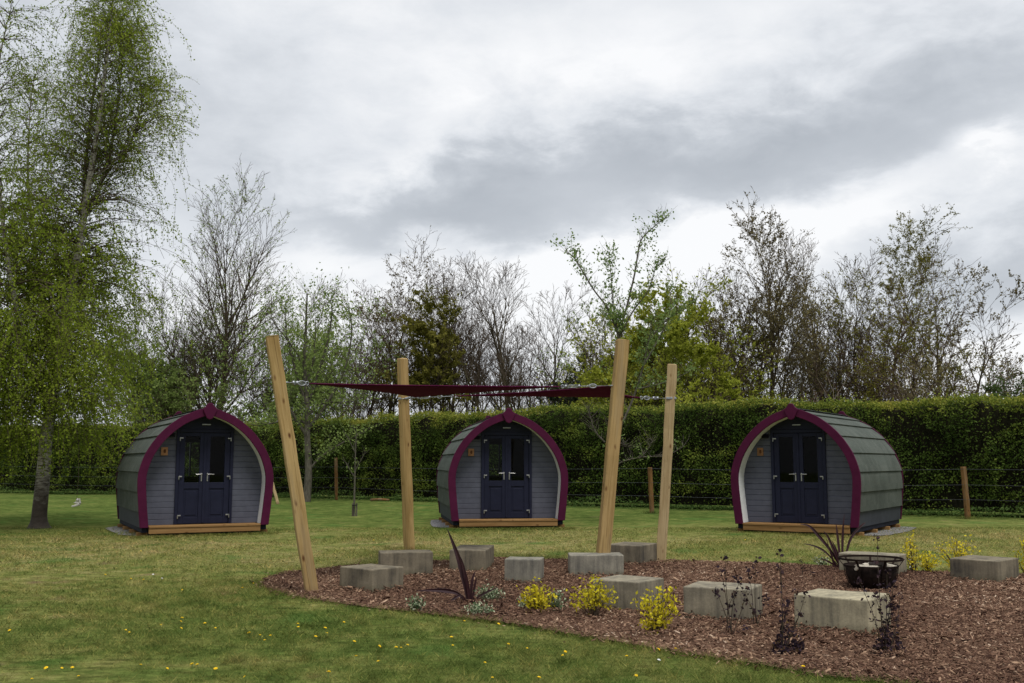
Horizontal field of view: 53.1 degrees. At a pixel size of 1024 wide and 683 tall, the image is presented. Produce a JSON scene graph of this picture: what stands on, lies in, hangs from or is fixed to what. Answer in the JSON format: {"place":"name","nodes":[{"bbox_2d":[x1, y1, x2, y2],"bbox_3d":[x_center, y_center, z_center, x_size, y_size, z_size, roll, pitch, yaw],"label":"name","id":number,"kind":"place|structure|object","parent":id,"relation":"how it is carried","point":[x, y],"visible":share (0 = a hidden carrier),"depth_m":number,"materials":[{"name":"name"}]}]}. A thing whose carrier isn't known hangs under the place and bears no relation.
{"place":"outdoors","nodes":[
{"label":"outdoors","id":0,"kind":"place"},
{"bbox_2d":[0,491,1023,682],"bbox_3d":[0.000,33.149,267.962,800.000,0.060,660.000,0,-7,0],"label":"lawn","id":1,"kind":"structure","parent":0,"point":[97,511],"depth_m":13.21,"materials":[{"name":"green plant"}]},
{"bbox_2d":[0,0,204,528],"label":"weeping birch","id":2,"kind":"object","parent":1,"relation":"on","point":[52,328],"visible":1,"depth_m":23.94,"materials":[{"name":"green plant"}]},
{"bbox_2d":[72,421,80,506],"bbox_3d":[-9.923,2.709,23.284,0.372,2.103,0.154,-4,-8,32],"label":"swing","id":3,"kind":"object","parent":2,"relation":"hanging from","point":[77,503],"visible":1,"depth_m":23.13,"materials":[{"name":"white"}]},
{"bbox_2d":[106,526,135,534],"bbox_3d":[-7.428,4.216,23.025,3.008,0.001,3.540,3,-8,-27],"label":"gravel pad","id":4,"kind":"object","parent":1,"relation":"on","point":[115,530],"visible":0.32,"depth_m":22.52,"materials":[{"name":"grey gravel"}]},
{"bbox_2d":[116,403,273,535],"bbox_3d":[-7.225,2.859,23.068,2.760,2.750,3.995,3,-8,-27],"label":"camping pod","id":5,"kind":"object","parent":4,"relation":"on","point":[229,488],"visible":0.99,"depth_m":21.70,"materials":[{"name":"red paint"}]},
{"bbox_2d":[177,432,204,523],"bbox_3d":[-6.738,2.867,21.512,0.531,1.898,0.119,3,-8,-27],"label":"door","id":6,"kind":"structure","parent":5,"relation":"in","point":[189,510],"depth_m":21.48,"materials":[{"name":"blue paint"}]},
{"bbox_2d":[201,433,231,522],"bbox_3d":[-6.273,2.894,21.748,0.565,1.898,0.119,3,-8,-27],"label":"door","id":7,"kind":"structure","parent":5,"relation":"in","point":[215,501],"depth_m":21.72,"materials":[{"name":"blue paint"}]},
{"bbox_2d":[74,334,227,427],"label":"leafing tree","id":8,"kind":"object","parent":1,"relation":"on","point":[162,397],"visible":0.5,"depth_m":50.98,"materials":[{"name":"green plant"}]},
{"bbox_2d":[79,281,222,423],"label":"leafing tree","id":9,"kind":"object","parent":1,"relation":"on","point":[141,353],"visible":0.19,"depth_m":51.91,"materials":[{"name":"green plant"}]},
{"bbox_2d":[115,155,306,417],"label":"bare tree","id":10,"kind":"object","parent":1,"relation":"on","point":[226,335],"visible":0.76,"depth_m":54.70,"materials":[{"name":"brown plant"}]},
{"bbox_2d":[145,322,356,423],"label":"leafing tree","id":11,"kind":"object","parent":1,"relation":"on","point":[269,403],"visible":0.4,"depth_m":50.68,"materials":[{"name":"green plant"}]},
{"bbox_2d":[273,482,278,503],"bbox_3d":[-8.705,5.572,37.607,0.108,1.285,0.109,-14,-7,-25],"label":"wooden stake","id":12,"kind":"object","parent":1,"relation":"on","point":[275,496],"visible":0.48,"depth_m":37.56,"materials":[{"name":"brown wood"}]},
{"bbox_2d":[212,270,361,418],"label":"bare tree","id":13,"kind":"object","parent":1,"relation":"on","point":[312,299],"visible":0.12,"depth_m":56.43,"materials":[{"name":"brown plant"}]},
{"bbox_2d":[237,262,382,501],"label":"garden tree","id":14,"kind":"object","parent":1,"relation":"on","point":[306,395],"visible":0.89,"depth_m":40.05,"materials":[{"name":"green plant"}]},
{"bbox_2d":[283,284,405,419],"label":"leafing tree","id":15,"kind":"object","parent":1,"relation":"on","point":[355,405],"visible":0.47,"depth_m":49.58,"materials":[{"name":"plant"}]},
{"bbox_2d":[342,424,369,515],"bbox_3d":[-4.411,3.651,29.002,0.858,2.649,0.423,0,-7,0],"label":"staked sapling","id":16,"kind":"object","parent":1,"relation":"on","point":[353,503],"visible":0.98,"depth_m":28.97,"materials":[{"name":"green plant"}]},
{"bbox_2d":[316,280,415,419],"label":"budding birch","id":17,"kind":"object","parent":1,"relation":"on","point":[373,394],"visible":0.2,"depth_m":56.89,"materials":[{"name":"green plant"}]},
{"bbox_2d":[370,498,388,500],"bbox_3d":[-5.126,6.132,39.705,0.812,0.120,0.100,-3,-7,21],"label":"fallen pole","id":18,"kind":"object","parent":1,"relation":"on","point":[379,499],"visible":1,"depth_m":39.67,"materials":[{"name":"orange wood"}]},
{"bbox_2d":[397,358,414,549],"bbox_3d":[-1.824,2.059,17.682,0.365,3.564,0.199,0,-7,0],"label":"sail post","id":19,"kind":"object","parent":1,"relation":"on","point":[406,464],"visible":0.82,"depth_m":17.62,"materials":[{"name":"brown wood"}]},
{"bbox_2d":[351,226,468,418],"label":"budding birch","id":20,"kind":"object","parent":1,"relation":"on","point":[391,405],"visible":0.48,"depth_m":55.09,"materials":[{"name":"green plant"}]},
{"bbox_2d":[370,284,472,416],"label":"olive tree clump","id":21,"kind":"object","parent":1,"relation":"on","point":[440,343],"visible":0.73,"depth_m":52.79,"materials":[{"name":"green plant"}]},
{"bbox_2d":[376,253,500,413],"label":"bare tree","id":22,"kind":"object","parent":1,"relation":"on","point":[455,380],"visible":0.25,"depth_m":56.82,"materials":[{"name":"brown plant"}]},
{"bbox_2d":[431,520,448,527],"bbox_3d":[-0.537,4.483,25.284,3.020,0.001,3.544,1,-7,-9],"label":"gravel pad","id":23,"kind":"object","parent":1,"relation":"on","point":[437,523],"visible":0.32,"depth_m":24.70,"materials":[{"name":"grey gravel"}]},
{"bbox_2d":[436,408,567,528],"bbox_3d":[-0.350,3.122,25.292,2.760,2.750,3.995,1,-7,-8],"label":"camping pod","id":24,"kind":"object","parent":23,"relation":"on","point":[528,487],"visible":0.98,"depth_m":23.68,"materials":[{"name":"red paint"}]},
{"bbox_2d":[484,435,505,517],"bbox_3d":[-0.388,3.120,23.662,0.531,1.898,0.119,1,-7,-8],"label":"door","id":25,"kind":"structure","parent":24,"relation":"in","point":[494,491],"depth_m":23.64,"materials":[{"name":"blue paint"}]},
{"bbox_2d":[505,435,529,517],"bbox_3d":[0.127,3.129,23.735,0.565,1.898,0.119,1,-7,-8],"label":"door","id":26,"kind":"structure","parent":24,"relation":"in","point":[516,492],"depth_m":23.71,"materials":[{"name":"blue paint"}]},
{"bbox_2d":[434,260,532,412],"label":"bare tree","id":27,"kind":"object","parent":1,"relation":"on","point":[472,410],"visible":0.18,"depth_m":60.89,"materials":[{"name":"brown plant"}]},
{"bbox_2d":[428,251,555,416],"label":"bare tree","id":28,"kind":"object","parent":1,"relation":"on","point":[502,366],"visible":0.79,"depth_m":55.18,"materials":[{"name":"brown plant"}]},
{"bbox_2d":[11,458,1003,518],"bbox_3d":[1.298,4.816,34.100,57.808,1.934,3.221,-4,-8,32],"label":"wire fence","id":29,"kind":"object","parent":1,"relation":"on","point":[966,499],"visible":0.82,"depth_m":30.43,"materials":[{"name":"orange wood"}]},
{"bbox_2d":[0,387,1023,513],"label":"hedge","id":30,"kind":"object","parent":1,"relation":"on","point":[973,434],"visible":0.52,"depth_m":34.04,"materials":[{"name":"green plant"}]},
{"bbox_2d":[0,486,1023,518],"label":"undergrowth","id":31,"kind":"object","parent":1,"relation":"on","point":[430,499],"visible":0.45,"depth_m":34.09,"materials":[{"name":"green plant"}]},
{"bbox_2d":[460,277,601,415],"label":"bare tree","id":32,"kind":"object","parent":1,"relation":"on","point":[542,363],"visible":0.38,"depth_m":56.95,"materials":[{"name":"brown plant"}]},
{"bbox_2d":[524,333,636,412],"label":"evergreen tree","id":33,"kind":"object","parent":1,"relation":"on","point":[569,399],"visible":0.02,"depth_m":50.40,"materials":[{"name":"green plant"}]},
{"bbox_2d":[534,294,629,405],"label":"leafing tree","id":34,"kind":"object","parent":1,"relation":"on","point":[560,363],"visible":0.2,"depth_m":55.28,"materials":[{"name":"green plant"}]},
{"bbox_2d":[525,283,732,406],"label":"leafing tree","id":35,"kind":"object","parent":1,"relation":"on","point":[575,337],"visible":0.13,"depth_m":48.71,"materials":[{"name":"green plant"}]},
{"bbox_2d":[550,203,707,466],"bbox_3d":[2.961,0.525,26.470,4.190,8.275,1.786,0,-7,0],"label":"rowan tree","id":36,"kind":"object","parent":1,"relation":"on","point":[616,318],"visible":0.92,"depth_m":26.28,"materials":[{"name":"green plant"}]},
{"bbox_2d":[250,556,1023,682],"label":"mulch bed","id":37,"kind":"object","parent":1,"relation":"on","point":[847,652],"visible":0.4,"depth_m":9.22,"materials":[{"name":"brown wood"}]},
{"bbox_2d":[265,335,317,592],"bbox_3d":[-2.562,1.545,11.994,0.155,3.289,0.159,-8,-7,-19],"label":"sail post","id":38,"kind":"object","parent":37,"relation":"on","point":[306,558],"visible":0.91,"depth_m":11.94,"materials":[{"name":"brown wood"}]},
{"bbox_2d":[286,381,612,399],"bbox_3d":[-0.646,0.740,14.920,4.131,0.213,5.694,0,-7,0],"label":"shade sail","id":39,"kind":"object","parent":38,"relation":"attached to","point":[413,391],"visible":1,"depth_m":13.87,"materials":[{"name":"red fabric"}]},
{"bbox_2d":[340,564,403,592],"bbox_3d":[-1.660,2.829,12.097,0.584,0.341,0.494,-6,-9,40],"label":"concrete block","id":40,"kind":"object","parent":37,"relation":"on","point":[369,577],"depth_m":11.93,"materials":[{"name":"grey concrete"}]},
{"bbox_2d":[378,550,432,575],"bbox_3d":[-1.422,2.990,13.652,0.702,0.389,0.425,1,-7,-10],"label":"concrete block","id":41,"kind":"object","parent":37,"relation":"on","point":[414,561],"depth_m":13.47,"materials":[{"name":"grey concrete"}]},
{"bbox_2d":[405,593,426,612],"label":"variegated shrub","id":42,"kind":"object","parent":37,"relation":"on","point":[414,605],"visible":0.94,"depth_m":10.32,"materials":[{"name":"green plant"}]},
{"bbox_2d":[418,529,497,602],"bbox_3d":[-0.579,2.440,10.923,0.872,0.866,0.139,1,-7,-6],"label":"purple flax","id":43,"kind":"object","parent":37,"relation":"on","point":[469,593],"visible":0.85,"depth_m":10.94,"materials":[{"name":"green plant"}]},
{"bbox_2d":[449,545,493,571],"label":"concrete block","id":44,"kind":"object","parent":37,"relation":"on","point":[477,557],"depth_m":14.01,"materials":[{"name":"grey concrete"}]},
{"bbox_2d":[460,600,495,615],"bbox_3d":[-0.336,2.627,10.101,0.357,0.158,0.280,0,-7,0],"label":"variegated shrub","id":45,"kind":"object","parent":37,"relation":"on","point":[477,608],"visible":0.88,"depth_m":10.08,"materials":[{"name":"green plant"}]},
{"bbox_2d":[473,579,504,602],"bbox_3d":[-0.245,2.682,11.005,0.350,0.260,0.292,0,-7,0],"label":"variegated shrub","id":46,"kind":"object","parent":37,"relation":"on","point":[490,595],"visible":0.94,"depth_m":10.96,"materials":[{"name":"green plant"}]},
{"bbox_2d":[516,593,526,609],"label":"variegated shrub","id":47,"kind":"object","parent":37,"relation":"on","point":[522,604],"visible":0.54,"depth_m":10.42,"materials":[{"name":"green plant"}]},
{"bbox_2d":[504,556,543,582],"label":"concrete block","id":48,"kind":"object","parent":37,"relation":"on","point":[523,569],"depth_m":12.69,"materials":[{"name":"grey concrete"}]},
{"bbox_2d":[516,576,557,612],"bbox_3d":[0.264,2.536,10.259,0.398,0.377,0.396,-7,-9,44],"label":"golden shrub","id":49,"kind":"object","parent":37,"relation":"on","point":[536,600],"visible":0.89,"depth_m":10.20,"materials":[{"name":"yellow plant"}]},
{"bbox_2d":[547,588,567,610],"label":"variegated shrub","id":50,"kind":"object","parent":37,"relation":"on","point":[556,602],"visible":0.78,"depth_m":10.31,"materials":[{"name":"green plant"}]},
{"bbox_2d":[566,574,620,616],"bbox_3d":[0.783,2.476,9.950,0.469,0.421,0.434,-5,-8,36],"label":"golden shrub","id":51,"kind":"object","parent":37,"relation":"on","point":[595,601],"visible":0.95,"depth_m":9.91,"materials":[{"name":"yellow plant"}]},
{"bbox_2d":[568,552,623,575],"bbox_3d":[1.115,3.010,13.673,0.715,0.352,0.426,0,-7,0],"label":"concrete block","id":52,"kind":"object","parent":37,"relation":"on","point":[605,563],"depth_m":13.47,"materials":[{"name":"grey concrete"}]},
{"bbox_2d":[596,339,629,552],"bbox_3d":[1.361,1.685,14.036,0.174,3.459,0.172,7,-7,-8],"label":"sail post","id":53,"kind":"object","parent":37,"relation":"on","point":[610,472],"visible":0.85,"depth_m":13.99,"materials":[{"name":"brown wood"}]},
{"bbox_2d":[593,575,663,611],"bbox_3d":[1.209,2.641,10.618,0.554,0.368,0.525,-5,-8,37],"label":"concrete block","id":54,"kind":"object","parent":37,"relation":"on","point":[626,587],"depth_m":10.41,"materials":[{"name":"grey concrete"}]},
{"bbox_2d":[610,542,656,564],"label":"concrete block","id":55,"kind":"object","parent":37,"relation":"on","point":[637,552],"depth_m":14.98,"materials":[{"name":"grey concrete"}]},
{"bbox_2d":[630,586,680,634],"bbox_3d":[1.275,2.348,8.983,0.445,0.451,0.450,-4,-8,31],"label":"golden shrub","id":56,"kind":"object","parent":37,"relation":"on","point":[659,611],"visible":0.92,"depth_m":8.97,"materials":[{"name":"yellow plant"}]},
{"bbox_2d":[657,364,676,562],"bbox_3d":[2.338,1.962,15.528,0.183,3.253,0.183,3,-7,15],"label":"sail post","id":57,"kind":"object","parent":37,"relation":"on","point":[665,485],"visible":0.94,"depth_m":15.48,"materials":[{"name":"brown wood"}]},
{"bbox_2d":[404,386,664,399],"bbox_3d":[-0.070,0.863,16.143,4.723,0.192,1.722,-4,-8,31],"label":"shade sail","id":58,"kind":"object","parent":57,"relation":"attached to","point":[601,391],"visible":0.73,"depth_m":15.55,"materials":[{"name":"red fabric"}]},
{"bbox_2d":[683,581,762,621],"bbox_3d":[2.059,2.562,9.975,0.648,0.374,0.526,-3,-8,27],"label":"concrete block","id":59,"kind":"object","parent":37,"relation":"on","point":[700,598],"depth_m":9.79,"materials":[{"name":"grey concrete"}]},
{"bbox_2d":[712,555,750,634],"bbox_3d":[1.923,2.223,8.966,0.308,0.690,0.213,-3,-8,27],"label":"purple sapling","id":60,"kind":"object","parent":37,"relation":"on","point":[732,596],"visible":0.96,"depth_m":8.95,"materials":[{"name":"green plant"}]},
{"bbox_2d":[732,556,772,627],"bbox_3d":[2.182,2.280,9.298,0.348,0.653,0.167,0,-7,0],"label":"purple sapling","id":61,"kind":"object","parent":37,"relation":"on","point":[746,599],"visible":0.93,"depth_m":9.31,"materials":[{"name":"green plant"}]},
{"bbox_2d":[771,549,810,654],"bbox_3d":[2.197,2.059,8.107,0.307,0.829,0.228,3,-7,-25],"label":"purple sapling","id":62,"kind":"object","parent":37,"relation":"on","point":[796,643],"visible":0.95,"depth_m":8.08,"materials":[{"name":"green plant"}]},
{"bbox_2d":[799,557,814,577],"bbox_3d":[3.838,2.943,13.309,0.226,0.283,0.117,2,-7,-20],"label":"purple sapling","id":63,"kind":"object","parent":37,"relation":"on","point":[800,560],"visible":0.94,"depth_m":13.30,"materials":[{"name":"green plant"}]},
{"bbox_2d":[812,552,829,564],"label":"variegated shrub","id":64,"kind":"object","parent":37,"relation":"on","point":[822,561],"visible":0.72,"depth_m":14.75,"materials":[{"name":"green plant"}]},
{"bbox_2d":[800,513,864,566],"bbox_3d":[4.512,2.810,14.345,0.923,0.793,0.061,0,-7,0],"label":"purple flax","id":65,"kind":"object","parent":37,"relation":"on","point":[834,552],"visible":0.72,"depth_m":14.35,"materials":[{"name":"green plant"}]},
{"bbox_2d":[794,588,890,634],"bbox_3d":[2.991,2.476,9.265,0.678,0.382,0.583,-5,-9,38],"label":"concrete block","id":66,"kind":"object","parent":37,"relation":"on","point":[839,609],"depth_m":9.06,"materials":[{"name":"grey concrete"}]},
{"bbox_2d":[837,555,904,589],"bbox_3d":[4.261,2.768,12.166,0.758,0.398,0.760,0,-7,0],"label":"fire basket","id":67,"kind":"object","parent":37,"relation":"on","point":[868,576],"visible":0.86,"depth_m":11.95,"materials":[{"name":"metal"}]},
{"bbox_2d":[839,551,906,573],"bbox_3d":[4.908,3.049,13.935,0.797,0.334,0.404,-5,-8,35],"label":"concrete block","id":68,"kind":"object","parent":37,"relation":"on","point":[902,566],"depth_m":13.84,"materials":[{"name":"grey concrete"}]},
{"bbox_2d":[854,534,906,656],"bbox_3d":[2.883,1.989,8.023,0.402,0.936,0.226,0,-7,0],"label":"purple sapling","id":69,"kind":"object","parent":37,"relation":"on","point":[886,643],"visible":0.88,"depth_m":7.99,"materials":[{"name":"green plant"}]},
{"bbox_2d":[900,530,923,570],"bbox_3d":[5.456,2.879,14.075,0.370,0.588,0.274,-5,-8,34],"label":"golden shrub","id":70,"kind":"object","parent":37,"relation":"on","point":[911,561],"visible":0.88,"depth_m":14.04,"materials":[{"name":"yellow plant"}]},
{"bbox_2d":[911,549,944,571],"bbox_3d":[5.661,2.999,14.020,0.432,0.336,0.430,0,-7,0],"label":"golden shrub","id":71,"kind":"object","parent":37,"relation":"on","point":[926,564],"visible":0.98,"depth_m":13.98,"materials":[{"name":"yellow plant"}]},
{"bbox_2d":[950,555,1018,582],"bbox_3d":[6.059,2.949,13.128,0.689,0.347,0.610,7,-9,-44],"label":"concrete block","id":72,"kind":"object","parent":37,"relation":"on","point":[979,567],"depth_m":12.92,"materials":[{"name":"grey concrete"}]},
{"bbox_2d":[1013,537,1023,572],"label":"golden shrub","id":73,"kind":"object","parent":37,"relation":"on","point":[1018,556],"visible":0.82,"depth_m":13.50,"materials":[{"name":"yellow plant"}]},
{"bbox_2d":[573,264,784,412],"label":"yellow green tree","id":74,"kind":"object","parent":1,"relation":"on","point":[681,348],"visible":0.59,"depth_m":45.16,"materials":[{"name":"green plant"}]},
{"bbox_2d":[684,277,789,408],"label":"yellow green tree","id":75,"kind":"object","parent":1,"relation":"on","point":[714,337],"visible":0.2,"depth_m":49.09,"materials":[{"name":"green plant"}]},
{"bbox_2d":[704,279,813,404],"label":"bare tree","id":76,"kind":"object","parent":1,"relation":"on","point":[761,392],"visible":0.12,"depth_m":50.75,"materials":[{"name":"plant"}]},
{"bbox_2d":[681,186,854,406],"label":"budding tree","id":77,"kind":"object","parent":1,"relation":"on","point":[786,309],"visible":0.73,"depth_m":49.29,"materials":[{"name":"brown plant"}]},
{"bbox_2d":[761,232,882,406],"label":"bare tree","id":78,"kind":"object","parent":1,"relation":"on","point":[827,293],"visible":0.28,"depth_m":54.09,"materials":[{"name":"brown plant"}]},
{"bbox_2d":[790,351,860,408],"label":"slender tree","id":79,"kind":"object","parent":1,"relation":"on","point":[817,400],"visible":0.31,"depth_m":44.70,"materials":[{"name":"green plant"}]},
{"bbox_2d":[794,248,961,407],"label":"budding tree","id":80,"kind":"object","parent":1,"relation":"on","point":[848,337],"visible":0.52,"depth_m":50.51,"materials":[{"name":"brown plant"}]},
{"bbox_2d":[864,527,915,535],"bbox_3d":[7.249,4.223,23.083,3.213,0.001,3.525,-4,-8,32],"label":"gravel pad","id":81,"kind":"object","parent":1,"relation":"on","point":[887,532],"visible":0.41,"depth_m":22.20,"materials":[{"name":"grey gravel"}]},
{"bbox_2d":[731,403,902,536],"bbox_3d":[6.970,2.871,23.173,2.760,2.750,3.995,-4,-8,33],"label":"camping pod","id":82,"kind":"object","parent":81,"relation":"on","point":[794,468],"visible":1,"depth_m":21.96,"materials":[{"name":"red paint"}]},
{"bbox_2d":[772,433,799,522],"bbox_3d":[5.876,2.920,21.965,0.531,1.898,0.120,-4,-8,33],"label":"door","id":83,"kind":"structure","parent":82,"relation":"in","point":[786,493],"depth_m":21.95,"materials":[{"name":"blue paint"}]},
{"bbox_2d":[796,433,824,523],"bbox_3d":[6.317,2.887,21.681,0.565,1.898,0.119,-4,-8,33],"label":"door","id":84,"kind":"structure","parent":82,"relation":"in","point":[810,494],"depth_m":21.67,"materials":[{"name":"blue paint"}]},
{"bbox_2d":[831,286,985,406],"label":"budding tree","id":85,"kind":"object","parent":1,"relation":"on","point":[866,380],"visible":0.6,"depth_m":46.54,"materials":[{"name":"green plant"}]},
{"bbox_2d":[849,203,967,399],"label":"leafing birch","id":86,"kind":"object","parent":1,"relation":"on","point":[918,283],"visible":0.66,"depth_m":56.21,"materials":[{"name":"green plant"}]},
{"bbox_2d":[883,335,949,403],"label":"slender tree","id":87,"kind":"object","parent":1,"relation":"on","point":[909,380],"visible":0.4,"depth_m":43.73,"materials":[{"name":"green plant"}]},
{"bbox_2d":[827,230,1023,405],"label":"budding tree","id":88,"kind":"object","parent":1,"relation":"on","point":[951,344],"visible":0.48,"depth_m":48.60,"materials":[{"name":"brown plant"}]},
{"bbox_2d":[853,339,1023,405],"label":"budding shrub","id":89,"kind":"object","parent":1,"relation":"on","point":[903,390],"visible":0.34,"depth_m":41.63,"materials":[{"name":"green plant"}]},
{"bbox_2d":[929,534,980,567],"bbox_3d":[6.125,2.927,14.173,0.606,0.514,0.629,0,-7,0],"label":"golden shrub","id":90,"kind":"object","parent":1,"relation":"on","point":[959,553],"visible":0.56,"depth_m":14.16,"materials":[{"name":"yellow plant"}]},
{"bbox_2d":[963,367,1023,404],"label":"evergreen shrub","id":91,"kind":"object","parent":1,"relation":"on","point":[995,387],"visible":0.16,"depth_m":40.74,"materials":[{"name":"green plant"}]},
{"bbox_2d":[0,0,1023,425],"label":"sky","id":92,"kind":"structure","parent":0,"point":[501,128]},
{"bbox_3d":[4.270,2.703,12.181,0.569,0.083,0.565,0,-7,0],"label":"ash heap","id":93,"kind":"object","parent":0,"visible":0},
{"bbox_2d":[854,565,878,570],"bbox_3d":[4.167,2.670,12.027,0.310,0.093,0.097,5,-8,-14],"label":"burnt log","id":94,"kind":"object","parent":93,"relation":"on","point":[856,568],"visible":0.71,"depth_m":12.00,"materials":[{"name":"white wood"}]},
{"bbox_2d":[869,562,886,566],"bbox_3d":[4.322,2.649,12.106,0.095,0.093,0.272,2,-13,-19],"label":"burnt log","id":95,"kind":"object","parent":93,"relation":"on","point":[880,564],"visible":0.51,"depth_m":12.05,"materials":[{"name":"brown wood"}]}
]}

